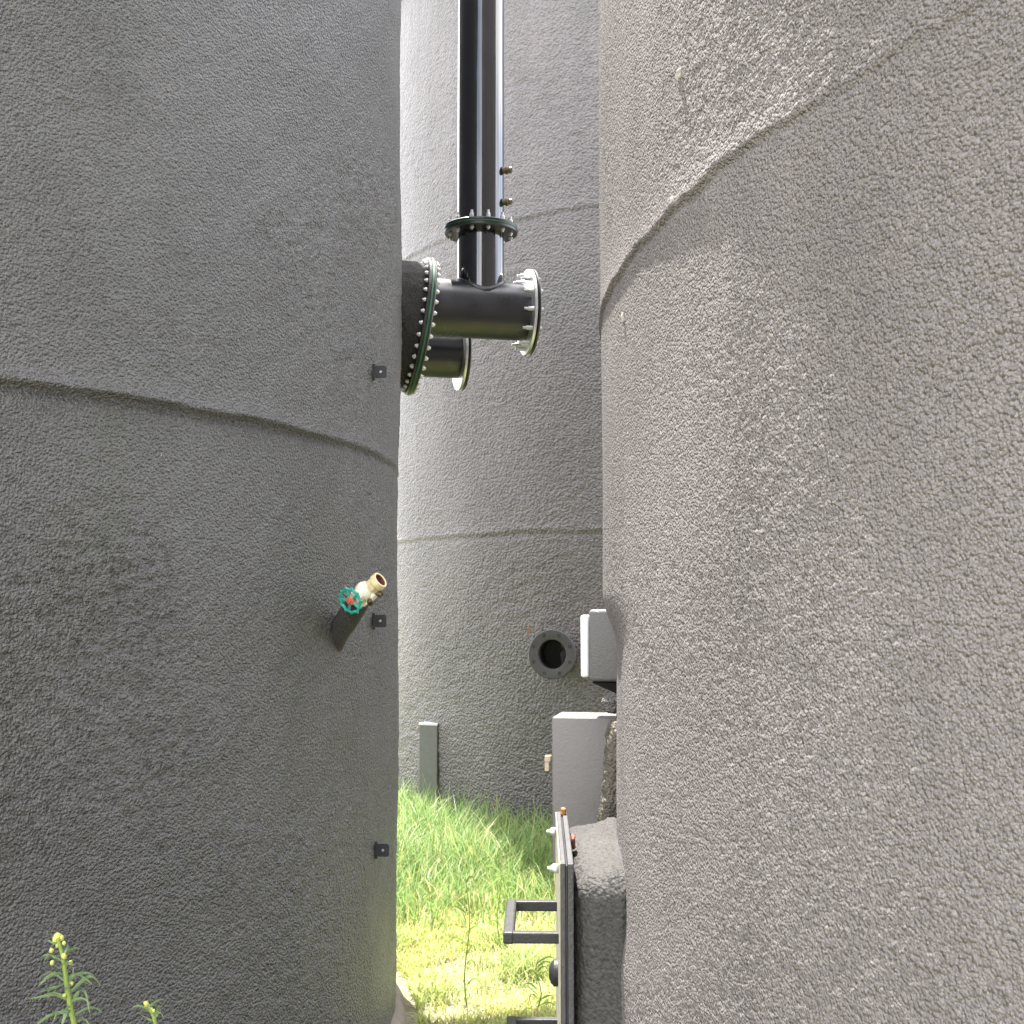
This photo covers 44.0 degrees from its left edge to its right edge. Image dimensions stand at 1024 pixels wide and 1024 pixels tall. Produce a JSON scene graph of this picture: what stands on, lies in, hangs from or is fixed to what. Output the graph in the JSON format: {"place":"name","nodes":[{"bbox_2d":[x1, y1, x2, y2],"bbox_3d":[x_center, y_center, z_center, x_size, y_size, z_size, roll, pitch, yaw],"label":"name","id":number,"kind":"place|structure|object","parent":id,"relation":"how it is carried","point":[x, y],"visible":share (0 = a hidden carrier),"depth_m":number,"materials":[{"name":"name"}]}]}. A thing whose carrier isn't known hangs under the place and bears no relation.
{"place":"outdoors","nodes":[
{"label":"outdoors","id":0,"kind":"place"},
{"bbox_2d":[396,861,555,1023],"bbox_3d":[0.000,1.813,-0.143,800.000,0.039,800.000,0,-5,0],"label":"ground","id":1,"kind":"structure","parent":0,"point":[410,1004],"depth_m":6.19,"materials":[{"name":"green plant"}]},
{"bbox_2d":[30,932,102,1023],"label":"flowering weed","id":2,"kind":"object","parent":1,"relation":"on","point":[57,938],"visible":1,"depth_m":2.68,"materials":[{"name":"green plant"}]},
{"bbox_2d":[131,998,163,1023],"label":"flowering weed","id":3,"kind":"object","parent":1,"relation":"on","point":[147,1006],"visible":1,"depth_m":2.77,"materials":[{"name":"green plant"}]},
{"bbox_2d":[0,0,432,1023],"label":"storage tank","id":4,"kind":"object","parent":1,"relation":"on","point":[212,292],"visible":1,"depth_m":3.99,"materials":[{"name":"grey concrete"}]},
{"bbox_2d":[332,573,386,651],"bbox_3d":[-0.611,0.377,4.616,0.157,0.307,0.356,4,-6,-40],"label":"hose valve","id":5,"kind":"object","parent":4,"relation":"attached to","point":[361,597],"visible":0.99,"depth_m":4.56,"materials":[{"name":"metal"}]},
{"bbox_2d":[372,613,386,629],"bbox_3d":[-0.537,0.437,5.073,0.072,0.068,0.011,-1,-5,10],"label":"bracket tab","id":6,"kind":"object","parent":4,"relation":"attached to","point":[377,621],"visible":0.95,"depth_m":5.07,"materials":[{"name":"black metal"}]},
{"bbox_2d":[372,364,386,380],"bbox_3d":[-0.541,-0.566,5.129,0.072,0.068,0.010,-1,-5,10],"label":"bracket tab","id":7,"kind":"object","parent":4,"relation":"attached to","point":[379,371],"visible":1,"depth_m":5.12,"materials":[{"name":"black metal"}]},
{"bbox_2d":[374,841,388,858],"bbox_3d":[-0.526,1.353,5.070,0.071,0.068,0.010,-1,-5,8],"label":"bracket tab","id":8,"kind":"object","parent":4,"relation":"attached to","point":[381,850],"visible":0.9,"depth_m":5.07,"materials":[{"name":"black metal"}]},
{"bbox_2d":[421,337,471,390],"bbox_3d":[-0.689,-0.890,6.941,0.872,0.415,0.415,1,-5,-14],"label":"capped pipe","id":9,"kind":"object","parent":4,"relation":"attached to","point":[448,357],"visible":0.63,"depth_m":6.89,"materials":[{"name":"black metal"}]},
{"bbox_2d":[400,0,543,395],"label":"riser pipe","id":10,"kind":"object","parent":4,"relation":"attached to","point":[479,297],"visible":0.81,"depth_m":6.40,"materials":[{"name":"black metal"}]},
{"bbox_2d":[419,722,437,810],"bbox_3d":[-0.653,2.355,10.542,0.199,1.200,0.168,-2,-5,20],"label":"steel post","id":11,"kind":"object","parent":1,"relation":"on","point":[428,751],"visible":0.43,"depth_m":10.49,"materials":[{"name":"grey paint"}]},
{"bbox_2d":[446,876,482,1010],"bbox_3d":[-0.199,1.977,5.827,0.173,0.615,0.169,-4,-6,41],"label":"slender plant","id":12,"kind":"object","parent":1,"relation":"on","point":[467,951],"visible":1,"depth_m":5.81,"materials":[{"name":"green plant"}]},
{"bbox_2d":[396,773,555,936],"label":"tall grass","id":13,"kind":"structure","parent":1,"relation":"on","point":[431,841],"depth_m":8.44,"materials":[{"name":"green plant"}]},
{"bbox_2d":[483,865,514,951],"bbox_3d":[-0.060,2.122,6.771,0.192,0.473,0.108,3,-5,-31],"label":"slender plant","id":14,"kind":"object","parent":1,"relation":"on","point":[504,882],"visible":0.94,"depth_m":6.77,"materials":[{"name":"green plant"}]},
{"bbox_2d":[397,0,615,845],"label":"storage tank","id":15,"kind":"object","parent":1,"relation":"on","point":[500,536],"visible":0.37,"depth_m":10.12,"materials":[{"name":"grey concrete"}]},
{"bbox_2d":[518,956,555,1014],"bbox_3d":[0.123,2.148,5.770,0.198,0.265,0.168,0,-5,0],"label":"slender plant","id":16,"kind":"object","parent":1,"relation":"on","point":[538,976],"visible":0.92,"depth_m":5.75,"materials":[{"name":"green plant"}]},
{"bbox_2d":[569,0,1023,1023],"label":"storage tank","id":17,"kind":"object","parent":1,"relation":"on","point":[811,334],"visible":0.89,"depth_m":1.54,"materials":[{"name":"concrete"}]},
{"bbox_2d":[503,807,575,1023],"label":"hatch cover","id":18,"kind":"object","parent":17,"relation":"attached to","point":[561,970],"visible":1,"depth_m":2.42,"materials":[{"name":"black metal"}]},
{"bbox_2d":[544,712,615,863],"bbox_3d":[0.197,0.725,3.293,0.216,0.393,0.170,-1,-5,10],"label":"control cabinet","id":19,"kind":"object","parent":17,"relation":"attached to","point":[576,757],"visible":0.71,"depth_m":3.22,"materials":[{"name":"grey metal"}]},
{"bbox_2d":[581,609,616,692],"bbox_3d":[0.273,0.374,3.215,0.172,0.253,0.200,-1,-5,12],"label":"junction box","id":20,"kind":"object","parent":17,"relation":"attached to","point":[598,655],"visible":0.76,"depth_m":3.13,"materials":[{"name":"grey paint"}]}
]}

